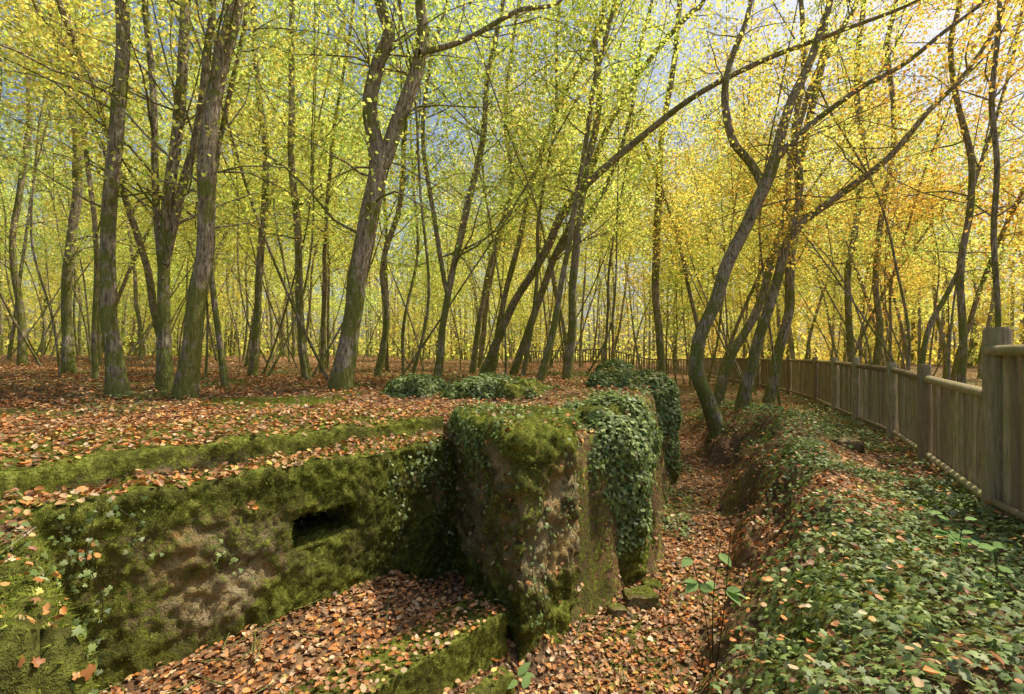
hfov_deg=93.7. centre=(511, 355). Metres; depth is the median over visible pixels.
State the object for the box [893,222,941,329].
tree
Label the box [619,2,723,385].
tree
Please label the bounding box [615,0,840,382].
tree
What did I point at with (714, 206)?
tree
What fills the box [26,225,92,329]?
tree
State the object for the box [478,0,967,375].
tree
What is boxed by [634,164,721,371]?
tree
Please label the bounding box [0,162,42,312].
tree
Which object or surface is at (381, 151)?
tree
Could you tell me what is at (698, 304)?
young tree
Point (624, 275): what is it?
tree
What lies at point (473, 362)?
tree
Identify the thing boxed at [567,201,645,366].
tree
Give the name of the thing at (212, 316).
tree
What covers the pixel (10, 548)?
fallen leaves
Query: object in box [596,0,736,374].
tree
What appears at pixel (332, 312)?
young tree
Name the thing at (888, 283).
tree
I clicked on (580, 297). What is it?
young tree
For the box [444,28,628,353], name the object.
tree
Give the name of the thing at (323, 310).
tree
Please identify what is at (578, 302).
young tree
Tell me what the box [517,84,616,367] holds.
tree
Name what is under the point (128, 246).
tree
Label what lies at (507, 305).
young tree
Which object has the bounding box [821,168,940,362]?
tree
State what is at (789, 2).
sky
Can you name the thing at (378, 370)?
tree
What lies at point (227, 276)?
tree
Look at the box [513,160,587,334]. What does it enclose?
tree
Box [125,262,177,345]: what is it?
young tree
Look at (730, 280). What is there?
tree
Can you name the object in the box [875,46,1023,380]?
tree
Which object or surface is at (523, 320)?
young tree
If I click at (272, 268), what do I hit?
tree
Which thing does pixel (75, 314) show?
young tree
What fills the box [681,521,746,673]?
woodland seedling
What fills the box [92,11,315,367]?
tree
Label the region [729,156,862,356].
tree
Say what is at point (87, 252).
tree
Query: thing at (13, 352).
tree
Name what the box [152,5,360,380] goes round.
tree
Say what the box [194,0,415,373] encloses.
tree
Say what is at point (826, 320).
young tree
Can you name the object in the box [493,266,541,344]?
young tree
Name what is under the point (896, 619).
ivy ground cover
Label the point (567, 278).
tree
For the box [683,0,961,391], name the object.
tree
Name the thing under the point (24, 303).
young tree
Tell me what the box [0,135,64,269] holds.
tree
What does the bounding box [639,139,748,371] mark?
tree
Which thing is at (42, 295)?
young tree
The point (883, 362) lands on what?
tree
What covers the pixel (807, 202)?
tree
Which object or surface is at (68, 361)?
tree
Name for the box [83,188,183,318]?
tree
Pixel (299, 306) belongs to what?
tree
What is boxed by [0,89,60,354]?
tree
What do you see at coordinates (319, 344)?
tree
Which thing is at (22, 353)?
tree
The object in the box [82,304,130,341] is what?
young tree
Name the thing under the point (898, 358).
tree
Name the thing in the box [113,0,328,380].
tree
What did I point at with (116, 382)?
tree
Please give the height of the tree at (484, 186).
9.268 m
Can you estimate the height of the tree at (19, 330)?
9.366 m
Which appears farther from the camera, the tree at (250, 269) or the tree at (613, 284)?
the tree at (250, 269)
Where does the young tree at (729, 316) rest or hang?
on the ground at (600, 578)
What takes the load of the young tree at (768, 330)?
on the ground at (600, 578)
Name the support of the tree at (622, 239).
on the ground at (600, 578)
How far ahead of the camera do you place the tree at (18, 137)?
9.93 m
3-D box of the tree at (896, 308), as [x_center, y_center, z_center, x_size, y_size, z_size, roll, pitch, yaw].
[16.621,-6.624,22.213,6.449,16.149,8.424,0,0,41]
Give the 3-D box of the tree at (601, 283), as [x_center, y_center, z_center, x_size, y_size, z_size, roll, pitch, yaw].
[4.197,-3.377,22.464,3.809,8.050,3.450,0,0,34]
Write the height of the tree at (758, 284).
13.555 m
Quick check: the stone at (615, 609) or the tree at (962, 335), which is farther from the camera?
the tree at (962, 335)
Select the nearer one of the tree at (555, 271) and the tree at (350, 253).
the tree at (350, 253)
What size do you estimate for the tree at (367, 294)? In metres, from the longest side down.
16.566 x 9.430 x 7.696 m
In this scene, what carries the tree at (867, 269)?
on the ground at (600, 578)
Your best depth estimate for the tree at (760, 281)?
32.72 m
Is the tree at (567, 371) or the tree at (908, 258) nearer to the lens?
the tree at (567, 371)
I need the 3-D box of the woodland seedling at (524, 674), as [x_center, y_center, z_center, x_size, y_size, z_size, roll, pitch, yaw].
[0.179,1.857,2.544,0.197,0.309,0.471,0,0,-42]
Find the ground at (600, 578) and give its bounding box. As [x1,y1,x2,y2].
[0,354,1023,693]
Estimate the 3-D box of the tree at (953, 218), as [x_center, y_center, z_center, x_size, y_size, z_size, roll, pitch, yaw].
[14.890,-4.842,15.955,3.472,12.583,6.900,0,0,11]
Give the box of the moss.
[0,370,678,693]
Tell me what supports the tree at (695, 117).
on the ground at (600, 578)
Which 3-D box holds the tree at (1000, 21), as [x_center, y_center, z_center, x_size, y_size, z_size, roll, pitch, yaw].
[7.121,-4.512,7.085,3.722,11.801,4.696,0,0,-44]
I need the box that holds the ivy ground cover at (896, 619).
[0,357,1023,693]
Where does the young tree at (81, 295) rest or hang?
on the ground at (600, 578)
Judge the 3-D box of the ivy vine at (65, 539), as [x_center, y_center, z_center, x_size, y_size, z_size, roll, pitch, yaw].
[-2.070,1.188,2.252,0.150,0.933,0.209,0,0,0]
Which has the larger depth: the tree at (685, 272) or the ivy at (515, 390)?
the tree at (685, 272)
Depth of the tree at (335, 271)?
19.02 m
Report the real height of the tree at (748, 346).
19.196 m
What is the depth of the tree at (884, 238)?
13.90 m
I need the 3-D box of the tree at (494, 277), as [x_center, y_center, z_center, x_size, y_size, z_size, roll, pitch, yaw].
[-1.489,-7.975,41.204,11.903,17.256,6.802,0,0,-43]
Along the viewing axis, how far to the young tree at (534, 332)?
28.82 m
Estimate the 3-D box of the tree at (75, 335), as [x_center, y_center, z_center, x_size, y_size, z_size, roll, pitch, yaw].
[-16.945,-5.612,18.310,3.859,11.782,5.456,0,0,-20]
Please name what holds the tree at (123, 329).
on the ground at (600, 578)
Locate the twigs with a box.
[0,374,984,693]
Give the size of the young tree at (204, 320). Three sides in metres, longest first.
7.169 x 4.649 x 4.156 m
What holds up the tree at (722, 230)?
on the ground at (600, 578)
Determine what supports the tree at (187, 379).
on the ground at (600, 578)
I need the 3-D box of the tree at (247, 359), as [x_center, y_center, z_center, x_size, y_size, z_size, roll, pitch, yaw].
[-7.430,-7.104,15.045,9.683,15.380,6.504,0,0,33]
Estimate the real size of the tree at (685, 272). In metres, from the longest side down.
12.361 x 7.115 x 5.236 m
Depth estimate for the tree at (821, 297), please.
23.44 m
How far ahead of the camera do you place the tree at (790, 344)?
17.82 m
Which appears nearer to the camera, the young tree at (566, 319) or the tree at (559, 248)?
the tree at (559, 248)
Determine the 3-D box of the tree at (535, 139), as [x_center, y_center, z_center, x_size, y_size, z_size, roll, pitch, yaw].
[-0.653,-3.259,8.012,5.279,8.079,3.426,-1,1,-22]
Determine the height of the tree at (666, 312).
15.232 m
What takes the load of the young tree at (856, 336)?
on the ground at (600, 578)
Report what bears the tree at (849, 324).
on the ground at (600, 578)
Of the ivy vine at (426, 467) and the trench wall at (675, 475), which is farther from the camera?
the trench wall at (675, 475)
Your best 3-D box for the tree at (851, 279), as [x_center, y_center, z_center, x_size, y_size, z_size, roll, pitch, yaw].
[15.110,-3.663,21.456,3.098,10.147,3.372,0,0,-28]
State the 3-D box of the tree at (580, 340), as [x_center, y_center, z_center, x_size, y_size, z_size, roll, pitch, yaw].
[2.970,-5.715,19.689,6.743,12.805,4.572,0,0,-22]
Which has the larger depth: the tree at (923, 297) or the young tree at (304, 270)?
the tree at (923, 297)
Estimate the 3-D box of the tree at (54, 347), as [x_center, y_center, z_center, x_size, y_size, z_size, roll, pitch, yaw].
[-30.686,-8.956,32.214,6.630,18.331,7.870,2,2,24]
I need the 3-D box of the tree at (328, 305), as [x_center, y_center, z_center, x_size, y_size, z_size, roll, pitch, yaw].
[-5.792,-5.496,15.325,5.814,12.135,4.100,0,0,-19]
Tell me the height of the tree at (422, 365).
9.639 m
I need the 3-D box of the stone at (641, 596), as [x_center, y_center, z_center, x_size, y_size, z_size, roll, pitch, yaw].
[0.993,1.918,3.729,0.284,0.212,0.244,0,0,0]
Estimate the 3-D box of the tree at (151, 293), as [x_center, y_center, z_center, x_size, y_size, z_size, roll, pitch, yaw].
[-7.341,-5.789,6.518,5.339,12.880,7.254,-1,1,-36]
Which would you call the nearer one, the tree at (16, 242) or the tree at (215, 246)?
the tree at (215, 246)
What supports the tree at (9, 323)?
on the ground at (600, 578)
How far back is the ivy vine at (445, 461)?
3.98 m
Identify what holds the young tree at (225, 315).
on the ground at (600, 578)
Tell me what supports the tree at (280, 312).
on the ground at (600, 578)
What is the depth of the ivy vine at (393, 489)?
3.60 m
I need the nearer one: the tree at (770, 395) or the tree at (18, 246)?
the tree at (770, 395)
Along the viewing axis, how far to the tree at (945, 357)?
23.78 m
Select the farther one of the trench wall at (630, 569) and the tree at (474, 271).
the tree at (474, 271)
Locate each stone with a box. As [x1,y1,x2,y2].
[607,602,633,617]
[621,585,660,609]
[641,578,663,592]
[832,437,866,453]
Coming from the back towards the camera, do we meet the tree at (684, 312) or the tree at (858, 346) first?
the tree at (684, 312)
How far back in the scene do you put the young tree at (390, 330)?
36.68 m
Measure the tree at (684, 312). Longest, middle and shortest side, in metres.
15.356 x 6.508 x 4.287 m
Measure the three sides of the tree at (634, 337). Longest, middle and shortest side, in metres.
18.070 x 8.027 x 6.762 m
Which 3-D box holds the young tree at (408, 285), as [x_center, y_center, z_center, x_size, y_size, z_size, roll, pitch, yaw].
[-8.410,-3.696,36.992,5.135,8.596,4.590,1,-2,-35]
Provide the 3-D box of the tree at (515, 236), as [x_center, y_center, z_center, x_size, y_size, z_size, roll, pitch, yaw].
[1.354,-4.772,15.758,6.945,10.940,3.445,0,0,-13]
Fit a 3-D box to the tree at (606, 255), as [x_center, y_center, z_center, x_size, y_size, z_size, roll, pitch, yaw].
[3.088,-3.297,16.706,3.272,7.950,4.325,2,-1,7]
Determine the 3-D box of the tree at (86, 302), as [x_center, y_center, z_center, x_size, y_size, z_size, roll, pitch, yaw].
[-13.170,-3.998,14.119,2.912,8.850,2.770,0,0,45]
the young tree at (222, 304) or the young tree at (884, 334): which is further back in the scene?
the young tree at (884, 334)
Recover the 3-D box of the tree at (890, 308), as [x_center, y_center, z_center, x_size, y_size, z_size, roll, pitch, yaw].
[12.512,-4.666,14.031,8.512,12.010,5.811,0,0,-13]
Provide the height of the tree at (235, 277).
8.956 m
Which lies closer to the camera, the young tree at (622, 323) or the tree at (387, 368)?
the tree at (387, 368)
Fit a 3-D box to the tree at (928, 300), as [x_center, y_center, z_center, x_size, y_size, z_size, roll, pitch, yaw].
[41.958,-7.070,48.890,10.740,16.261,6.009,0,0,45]
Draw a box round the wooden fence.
[521,327,1023,530]
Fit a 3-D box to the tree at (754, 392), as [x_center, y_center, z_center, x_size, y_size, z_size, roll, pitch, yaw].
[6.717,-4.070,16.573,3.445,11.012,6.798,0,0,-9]
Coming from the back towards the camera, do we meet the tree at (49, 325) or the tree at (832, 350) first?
the tree at (832, 350)
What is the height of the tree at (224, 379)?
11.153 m
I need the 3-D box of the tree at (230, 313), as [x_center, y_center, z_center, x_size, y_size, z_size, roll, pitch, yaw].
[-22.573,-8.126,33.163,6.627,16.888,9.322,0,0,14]
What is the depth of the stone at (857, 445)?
6.08 m
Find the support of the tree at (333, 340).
on the ground at (600, 578)
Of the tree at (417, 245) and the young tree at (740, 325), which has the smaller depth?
the tree at (417, 245)
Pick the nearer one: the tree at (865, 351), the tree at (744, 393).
the tree at (744, 393)
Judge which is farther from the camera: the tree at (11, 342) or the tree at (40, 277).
the tree at (11, 342)
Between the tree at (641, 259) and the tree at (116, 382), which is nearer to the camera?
the tree at (116, 382)
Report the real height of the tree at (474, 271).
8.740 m
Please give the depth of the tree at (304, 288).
10.16 m
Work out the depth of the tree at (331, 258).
14.52 m
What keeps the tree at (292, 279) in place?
on the ground at (600, 578)
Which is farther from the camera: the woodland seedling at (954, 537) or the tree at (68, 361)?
the tree at (68, 361)
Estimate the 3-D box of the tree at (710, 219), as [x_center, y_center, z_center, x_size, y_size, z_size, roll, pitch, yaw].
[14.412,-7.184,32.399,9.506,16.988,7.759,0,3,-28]
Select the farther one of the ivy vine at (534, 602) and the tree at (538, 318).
the tree at (538, 318)
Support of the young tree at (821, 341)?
on the ground at (600, 578)
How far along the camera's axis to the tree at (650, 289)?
35.59 m
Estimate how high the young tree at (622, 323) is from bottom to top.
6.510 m
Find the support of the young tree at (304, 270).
on the ground at (600, 578)
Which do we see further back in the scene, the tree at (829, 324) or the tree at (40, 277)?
the tree at (829, 324)
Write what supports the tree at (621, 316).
on the ground at (600, 578)
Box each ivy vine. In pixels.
[48,514,103,675]
[72,498,126,664]
[112,496,163,560]
[213,538,254,581]
[380,450,410,519]
[391,448,413,557]
[417,442,431,490]
[425,446,442,529]
[440,435,452,542]
[522,526,545,649]
[531,496,556,634]
[558,438,577,531]
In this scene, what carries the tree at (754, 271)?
on the ground at (600, 578)
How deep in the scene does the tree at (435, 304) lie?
48.72 m
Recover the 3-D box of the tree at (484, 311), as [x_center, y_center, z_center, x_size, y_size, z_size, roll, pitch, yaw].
[0.296,-5.891,16.228,6.983,13.162,4.871,0,0,-11]
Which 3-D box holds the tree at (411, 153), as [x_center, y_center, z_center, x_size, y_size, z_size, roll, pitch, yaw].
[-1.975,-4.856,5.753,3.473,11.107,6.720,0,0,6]
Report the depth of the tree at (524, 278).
49.81 m
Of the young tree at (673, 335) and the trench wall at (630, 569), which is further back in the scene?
the young tree at (673, 335)
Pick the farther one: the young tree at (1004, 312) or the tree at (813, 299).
the young tree at (1004, 312)
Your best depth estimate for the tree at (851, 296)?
10.26 m
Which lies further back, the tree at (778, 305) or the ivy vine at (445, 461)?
the tree at (778, 305)
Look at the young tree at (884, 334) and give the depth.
37.90 m
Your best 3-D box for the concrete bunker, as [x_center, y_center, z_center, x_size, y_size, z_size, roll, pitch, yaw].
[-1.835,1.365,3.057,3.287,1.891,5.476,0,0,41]
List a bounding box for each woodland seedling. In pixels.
[506,663,574,693]
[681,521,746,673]
[928,510,980,569]
[978,541,1022,591]
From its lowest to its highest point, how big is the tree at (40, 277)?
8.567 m
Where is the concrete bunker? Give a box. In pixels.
[0,402,580,693]
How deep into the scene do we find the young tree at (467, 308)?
36.85 m
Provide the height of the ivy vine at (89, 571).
0.843 m
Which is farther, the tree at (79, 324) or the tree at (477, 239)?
the tree at (79, 324)
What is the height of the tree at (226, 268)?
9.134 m
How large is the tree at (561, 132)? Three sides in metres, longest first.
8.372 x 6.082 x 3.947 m
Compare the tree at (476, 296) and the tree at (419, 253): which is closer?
the tree at (476, 296)
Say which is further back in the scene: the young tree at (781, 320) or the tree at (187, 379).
the young tree at (781, 320)
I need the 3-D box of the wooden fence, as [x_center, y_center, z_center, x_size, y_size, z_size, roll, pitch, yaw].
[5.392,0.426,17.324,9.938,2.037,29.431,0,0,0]
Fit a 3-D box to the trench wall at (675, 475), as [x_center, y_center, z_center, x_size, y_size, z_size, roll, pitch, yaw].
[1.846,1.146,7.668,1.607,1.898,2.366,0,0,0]
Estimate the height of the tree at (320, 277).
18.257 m
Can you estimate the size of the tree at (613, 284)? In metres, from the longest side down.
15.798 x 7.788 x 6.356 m
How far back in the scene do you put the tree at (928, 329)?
10.57 m
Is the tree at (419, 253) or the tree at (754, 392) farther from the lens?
the tree at (419, 253)
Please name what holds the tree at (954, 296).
on the ground at (600, 578)
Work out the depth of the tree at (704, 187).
36.94 m
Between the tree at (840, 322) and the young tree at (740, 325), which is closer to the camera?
the tree at (840, 322)
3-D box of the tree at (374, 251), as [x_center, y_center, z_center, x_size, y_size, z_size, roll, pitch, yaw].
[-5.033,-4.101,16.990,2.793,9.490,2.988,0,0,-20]
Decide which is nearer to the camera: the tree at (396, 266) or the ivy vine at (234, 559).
the ivy vine at (234, 559)
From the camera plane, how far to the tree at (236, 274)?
17.16 m
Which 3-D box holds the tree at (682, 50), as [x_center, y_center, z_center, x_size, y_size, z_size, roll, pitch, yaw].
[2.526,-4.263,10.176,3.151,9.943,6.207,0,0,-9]
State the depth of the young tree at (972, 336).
31.08 m
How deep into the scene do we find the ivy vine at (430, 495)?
3.89 m
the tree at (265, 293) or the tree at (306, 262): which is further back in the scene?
the tree at (265, 293)
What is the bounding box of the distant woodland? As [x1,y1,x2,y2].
[1,131,1023,365]
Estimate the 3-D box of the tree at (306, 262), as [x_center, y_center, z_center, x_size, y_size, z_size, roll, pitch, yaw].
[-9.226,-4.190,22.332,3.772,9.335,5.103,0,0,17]
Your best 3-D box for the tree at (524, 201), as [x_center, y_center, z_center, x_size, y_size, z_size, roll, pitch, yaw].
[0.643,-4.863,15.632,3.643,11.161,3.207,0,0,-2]
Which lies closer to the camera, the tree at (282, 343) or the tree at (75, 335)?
the tree at (75, 335)
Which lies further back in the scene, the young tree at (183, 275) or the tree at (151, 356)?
the young tree at (183, 275)
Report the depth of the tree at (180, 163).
17.48 m
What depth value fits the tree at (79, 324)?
30.44 m
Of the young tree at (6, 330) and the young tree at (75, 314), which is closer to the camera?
the young tree at (75, 314)
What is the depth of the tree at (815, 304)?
52.42 m
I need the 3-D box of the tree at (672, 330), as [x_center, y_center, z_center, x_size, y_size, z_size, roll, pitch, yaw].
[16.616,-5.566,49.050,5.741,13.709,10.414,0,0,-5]
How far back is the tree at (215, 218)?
14.10 m
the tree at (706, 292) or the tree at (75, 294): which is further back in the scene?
the tree at (706, 292)
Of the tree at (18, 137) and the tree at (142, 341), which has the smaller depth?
the tree at (18, 137)
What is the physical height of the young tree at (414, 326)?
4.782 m
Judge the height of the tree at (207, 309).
8.580 m
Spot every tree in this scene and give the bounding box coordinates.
[0,0,106,218]
[0,0,152,365]
[0,0,153,376]
[0,0,191,334]
[0,0,196,364]
[0,0,245,378]
[0,0,259,396]
[0,0,354,391]
[0,0,411,388]
[0,2,166,292]
[0,9,103,362]
[0,83,228,361]
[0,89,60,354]
[0,98,63,353]
[0,103,99,355]
[0,115,48,353]
[0,116,41,366]
[0,129,60,355]
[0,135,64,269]
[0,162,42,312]
[0,170,57,352]
[0,177,48,354]
[0,271,60,349]
[1,1,167,360]
[1,248,48,314]
[2,74,119,360]
[2,101,125,356]
[3,0,237,372]
[3,78,59,172]
[3,274,35,336]
[3,291,32,352]
[4,0,373,398]
[5,171,79,352]
[12,149,159,354]
[12,285,84,347]
[16,137,86,351]
[23,148,122,355]
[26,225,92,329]
[41,119,149,301]
[41,280,101,355]
[50,263,122,337]
[55,6,318,355]
[55,143,156,355]
[58,74,197,359]
[63,199,179,338]
[65,182,127,313]
[71,0,645,391]
[76,243,145,340]
[77,227,184,355]
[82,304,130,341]
[83,128,219,344]
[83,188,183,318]
[85,44,276,361]
[89,145,171,288]
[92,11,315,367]
[95,0,297,367]
[98,147,194,276]
[100,2,302,377]
[103,10,276,292]
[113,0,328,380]
[117,214,178,329]
[118,237,220,355]
[123,138,287,333]
[124,76,361,360]
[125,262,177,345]
[126,146,258,363]
[129,0,311,357]
[130,104,246,355]
[134,281,177,354]
[138,0,421,379]
[140,257,217,350]
[145,135,338,366]
[148,127,293,362]
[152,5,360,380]
[153,29,363,360]
[156,0,408,366]
[159,38,289,361]
[163,60,323,294]
[170,206,205,324]
[171,0,340,376]
[171,255,262,347]
[171,263,244,335]
[171,283,221,338]
[173,254,225,348]
[175,164,291,363]
[177,144,255,361]
[180,204,285,338]
[180,243,242,355]
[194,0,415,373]
[198,0,433,373]
[204,288,245,353]
[209,196,254,326]
[216,191,334,354]
[218,156,286,354]
[219,72,347,361]
[219,149,368,357]
[221,182,294,357]
[222,121,340,362]
[228,0,522,376]
[228,2,414,367]
[233,2,368,356]
[233,189,306,352]
[235,148,313,361]
[238,0,351,357]
[240,207,307,356]
[242,0,461,372]
[249,0,416,343]
[253,244,332,355]
[258,181,412,368]
[259,0,481,282]
[261,172,414,361]
[266,148,434,369]
[269,195,340,361]
[270,0,440,370]
[271,236,321,332]
[280,180,345,356]
[281,173,399,318]
[282,112,396,358]
[287,188,377,350]
[298,0,517,377]
[298,0,542,372]
[304,60,383,357]
[305,294,341,344]
[307,73,457,372]
[312,0,613,377]
[312,79,496,377]
[316,114,407,369]
[331,200,403,357]
[332,94,403,367]
[342,280,400,358]
[352,2,567,374]
[361,165,461,362]
[367,254,425,346]
[370,284,413,346]
[387,143,491,370]
[388,236,462,360]
[389,184,443,359]
[390,224,470,365]
[393,305,429,354]
[398,222,462,359]
[400,240,473,355]
[401,0,751,374]
[413,0,613,361]
[415,158,502,327]
[416,255,480,363]
[420,1,571,365]
[426,154,528,346]
[427,135,528,366]
[428,7,626,367]
[428,177,523,365]
[430,214,521,363]
[437,0,708,379]
[437,188,525,365]
[438,0,608,374]
[441,259,494,354]
[442,183,550,359]
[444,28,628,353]
[447,1,579,367]
[452,0,691,372]
[454,0,771,374]
[461,0,687,376]
[461,146,528,358]
[462,48,649,370]
[466,264,550,362]
[468,217,552,364]
[476,50,573,369]
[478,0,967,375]
[480,0,696,381]
[483,156,583,362]
[486,101,576,362]
[487,255,530,358]
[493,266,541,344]
[494,169,546,358]
[497,288,546,347]
[505,163,599,323]
[508,272,564,362]
[510,77,652,367]
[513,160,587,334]
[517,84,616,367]
[527,221,584,349]
[528,274,577,349]
[529,49,599,363]
[534,258,603,343]
[535,1,722,363]
[538,16,664,358]
[538,290,579,349]
[539,207,604,293]
[545,0,773,372]
[547,79,734,370]
[549,67,669,355]
[549,138,651,352]
[549,252,603,346]
[552,0,739,371]
[559,170,638,359]
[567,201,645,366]
[576,206,652,351]
[579,96,702,359]
[579,240,645,335]
[582,45,741,377]
[585,107,744,375]
[585,203,696,384]
[592,290,646,361]
[595,111,712,368]
[595,136,670,357]
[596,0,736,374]
[613,166,754,402]
[614,218,755,386]
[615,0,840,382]
[616,212,716,328]
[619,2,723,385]
[629,170,714,363]
[633,97,856,386]
[633,98,808,394]
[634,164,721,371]
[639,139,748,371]
[640,294,708,362]
[642,266,727,365]
[643,103,899,367]
[646,67,781,342]
[646,130,746,314]
[648,53,825,336]
[651,0,1015,442]
[652,267,694,365]
[661,198,724,358]
[665,277,737,357]
[669,147,808,312]
[677,0,1023,412]
[677,129,730,328]
[677,290,730,357]
[678,248,733,331]
[680,199,719,357]
[682,74,853,358]
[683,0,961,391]
[687,0,865,391]
[694,121,914,357]
[695,0,867,406]
[695,126,872,364]
[698,26,799,357]
[700,86,938,364]
[702,284,752,356]
[703,0,977,407]
[706,212,755,343]
[708,97,792,350]
[708,152,854,358]
[710,32,956,360]
[713,0,931,407]
[716,251,846,361]
[721,0,1021,370]
[724,300,756,357]
[726,197,810,342]
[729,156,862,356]
[733,0,943,362]
[733,268,804,357]
[735,60,930,365]
[743,278,802,364]
[748,257,826,362]
[756,278,811,347]
[758,227,830,316]
[766,0,947,361]
[767,0,976,359]
[768,164,866,361]
[775,275,816,351]
[782,22,965,369]
[791,0,1010,365]
[793,26,931,363]
[793,245,883,345]
[795,131,830,359]
[796,251,839,340]
[797,279,867,356]
[801,261,875,356]
[803,149,944,360]
[803,308,842,360]
[803,311,845,361]
[804,1,1023,364]
[804,232,867,353]
[806,4,1023,361]
[810,0,1023,326]
[810,175,893,310]
[812,174,970,368]
[814,89,985,369]
[815,34,1023,354]
[821,0,1023,383]
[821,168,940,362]
[824,76,933,363]
[835,132,974,357]
[841,134,961,349]
[852,281,912,349]
[854,321,874,353]
[855,173,948,364]
[857,313,905,357]
[861,83,1023,378]
[865,120,988,364]
[870,11,1023,376]
[871,0,1023,379]
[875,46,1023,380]
[883,145,985,345]
[884,221,978,324]
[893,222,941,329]
[894,204,954,325]
[895,217,976,349]
[914,158,1023,378]
[914,183,989,355]
[932,235,1023,365]
[940,281,1010,364]
[974,296,1023,341]
[983,175,1023,313]
[1013,287,1023,344]
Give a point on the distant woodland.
(264, 345)
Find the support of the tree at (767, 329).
on the ground at (600, 578)
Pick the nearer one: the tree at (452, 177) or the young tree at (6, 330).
the tree at (452, 177)
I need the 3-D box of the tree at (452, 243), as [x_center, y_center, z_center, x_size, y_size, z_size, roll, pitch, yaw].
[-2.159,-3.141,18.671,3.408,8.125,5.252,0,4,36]
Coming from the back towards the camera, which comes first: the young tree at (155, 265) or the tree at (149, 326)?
the young tree at (155, 265)
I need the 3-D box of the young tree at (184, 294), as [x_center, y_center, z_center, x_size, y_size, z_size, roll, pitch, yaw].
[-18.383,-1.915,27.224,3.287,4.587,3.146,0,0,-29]
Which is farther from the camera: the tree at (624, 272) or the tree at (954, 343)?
the tree at (954, 343)
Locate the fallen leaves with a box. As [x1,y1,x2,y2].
[0,354,1023,693]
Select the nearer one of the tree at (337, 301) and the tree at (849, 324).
the tree at (849, 324)
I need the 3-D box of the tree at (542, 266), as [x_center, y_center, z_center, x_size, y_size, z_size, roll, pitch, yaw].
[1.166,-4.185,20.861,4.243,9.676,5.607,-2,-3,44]
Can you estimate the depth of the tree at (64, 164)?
16.48 m
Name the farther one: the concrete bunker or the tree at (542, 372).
the tree at (542, 372)
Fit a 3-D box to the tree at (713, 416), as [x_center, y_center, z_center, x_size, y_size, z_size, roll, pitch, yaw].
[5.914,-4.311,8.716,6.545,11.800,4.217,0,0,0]
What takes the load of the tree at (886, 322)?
on the ground at (600, 578)
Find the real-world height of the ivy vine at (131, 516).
0.339 m
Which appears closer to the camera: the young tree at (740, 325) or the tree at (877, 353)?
the tree at (877, 353)
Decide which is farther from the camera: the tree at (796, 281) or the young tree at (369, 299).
the young tree at (369, 299)
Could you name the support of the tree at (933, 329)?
on the ground at (600, 578)
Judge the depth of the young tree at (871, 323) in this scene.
31.06 m
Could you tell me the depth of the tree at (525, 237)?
29.53 m
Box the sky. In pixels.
[0,0,1023,356]
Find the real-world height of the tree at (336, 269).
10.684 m
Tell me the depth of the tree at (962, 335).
9.00 m
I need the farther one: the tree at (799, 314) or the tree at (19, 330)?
the tree at (799, 314)
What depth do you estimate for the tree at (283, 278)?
45.01 m
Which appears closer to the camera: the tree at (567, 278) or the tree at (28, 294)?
the tree at (567, 278)
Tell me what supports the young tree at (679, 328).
on the ground at (600, 578)
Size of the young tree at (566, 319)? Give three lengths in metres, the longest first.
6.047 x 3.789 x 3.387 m
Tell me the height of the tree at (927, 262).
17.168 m
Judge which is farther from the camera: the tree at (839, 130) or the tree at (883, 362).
the tree at (883, 362)
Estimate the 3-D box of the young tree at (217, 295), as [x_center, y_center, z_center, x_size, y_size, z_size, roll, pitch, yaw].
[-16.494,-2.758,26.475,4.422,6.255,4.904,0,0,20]
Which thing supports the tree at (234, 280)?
on the ground at (600, 578)
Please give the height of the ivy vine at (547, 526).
0.929 m
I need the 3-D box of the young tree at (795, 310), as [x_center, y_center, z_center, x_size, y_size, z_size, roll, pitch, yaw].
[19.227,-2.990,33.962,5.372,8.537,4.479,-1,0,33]
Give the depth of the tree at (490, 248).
44.68 m
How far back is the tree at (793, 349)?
20.66 m
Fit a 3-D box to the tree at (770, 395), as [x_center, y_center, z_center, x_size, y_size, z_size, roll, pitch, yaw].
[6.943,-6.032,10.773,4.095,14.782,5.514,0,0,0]
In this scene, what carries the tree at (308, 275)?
on the ground at (600, 578)
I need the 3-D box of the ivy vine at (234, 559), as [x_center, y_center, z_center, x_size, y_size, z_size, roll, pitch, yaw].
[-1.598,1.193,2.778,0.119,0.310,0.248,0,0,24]
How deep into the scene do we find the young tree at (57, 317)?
38.13 m
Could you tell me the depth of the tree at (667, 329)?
19.21 m
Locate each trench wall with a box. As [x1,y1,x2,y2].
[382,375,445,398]
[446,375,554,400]
[572,393,658,587]
[588,369,680,485]
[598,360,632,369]
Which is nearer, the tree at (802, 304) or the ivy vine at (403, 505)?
the ivy vine at (403, 505)
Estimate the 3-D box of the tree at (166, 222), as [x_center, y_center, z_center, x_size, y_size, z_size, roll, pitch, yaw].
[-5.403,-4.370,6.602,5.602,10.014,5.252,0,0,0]
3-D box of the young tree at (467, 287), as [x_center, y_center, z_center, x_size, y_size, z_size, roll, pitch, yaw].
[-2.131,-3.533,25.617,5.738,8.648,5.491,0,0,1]
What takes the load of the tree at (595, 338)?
on the ground at (600, 578)
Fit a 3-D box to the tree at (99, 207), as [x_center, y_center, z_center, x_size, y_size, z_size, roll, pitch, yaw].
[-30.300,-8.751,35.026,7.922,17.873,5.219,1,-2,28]
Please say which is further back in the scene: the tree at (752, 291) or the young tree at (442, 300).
the young tree at (442, 300)
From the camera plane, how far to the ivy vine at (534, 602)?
2.97 m

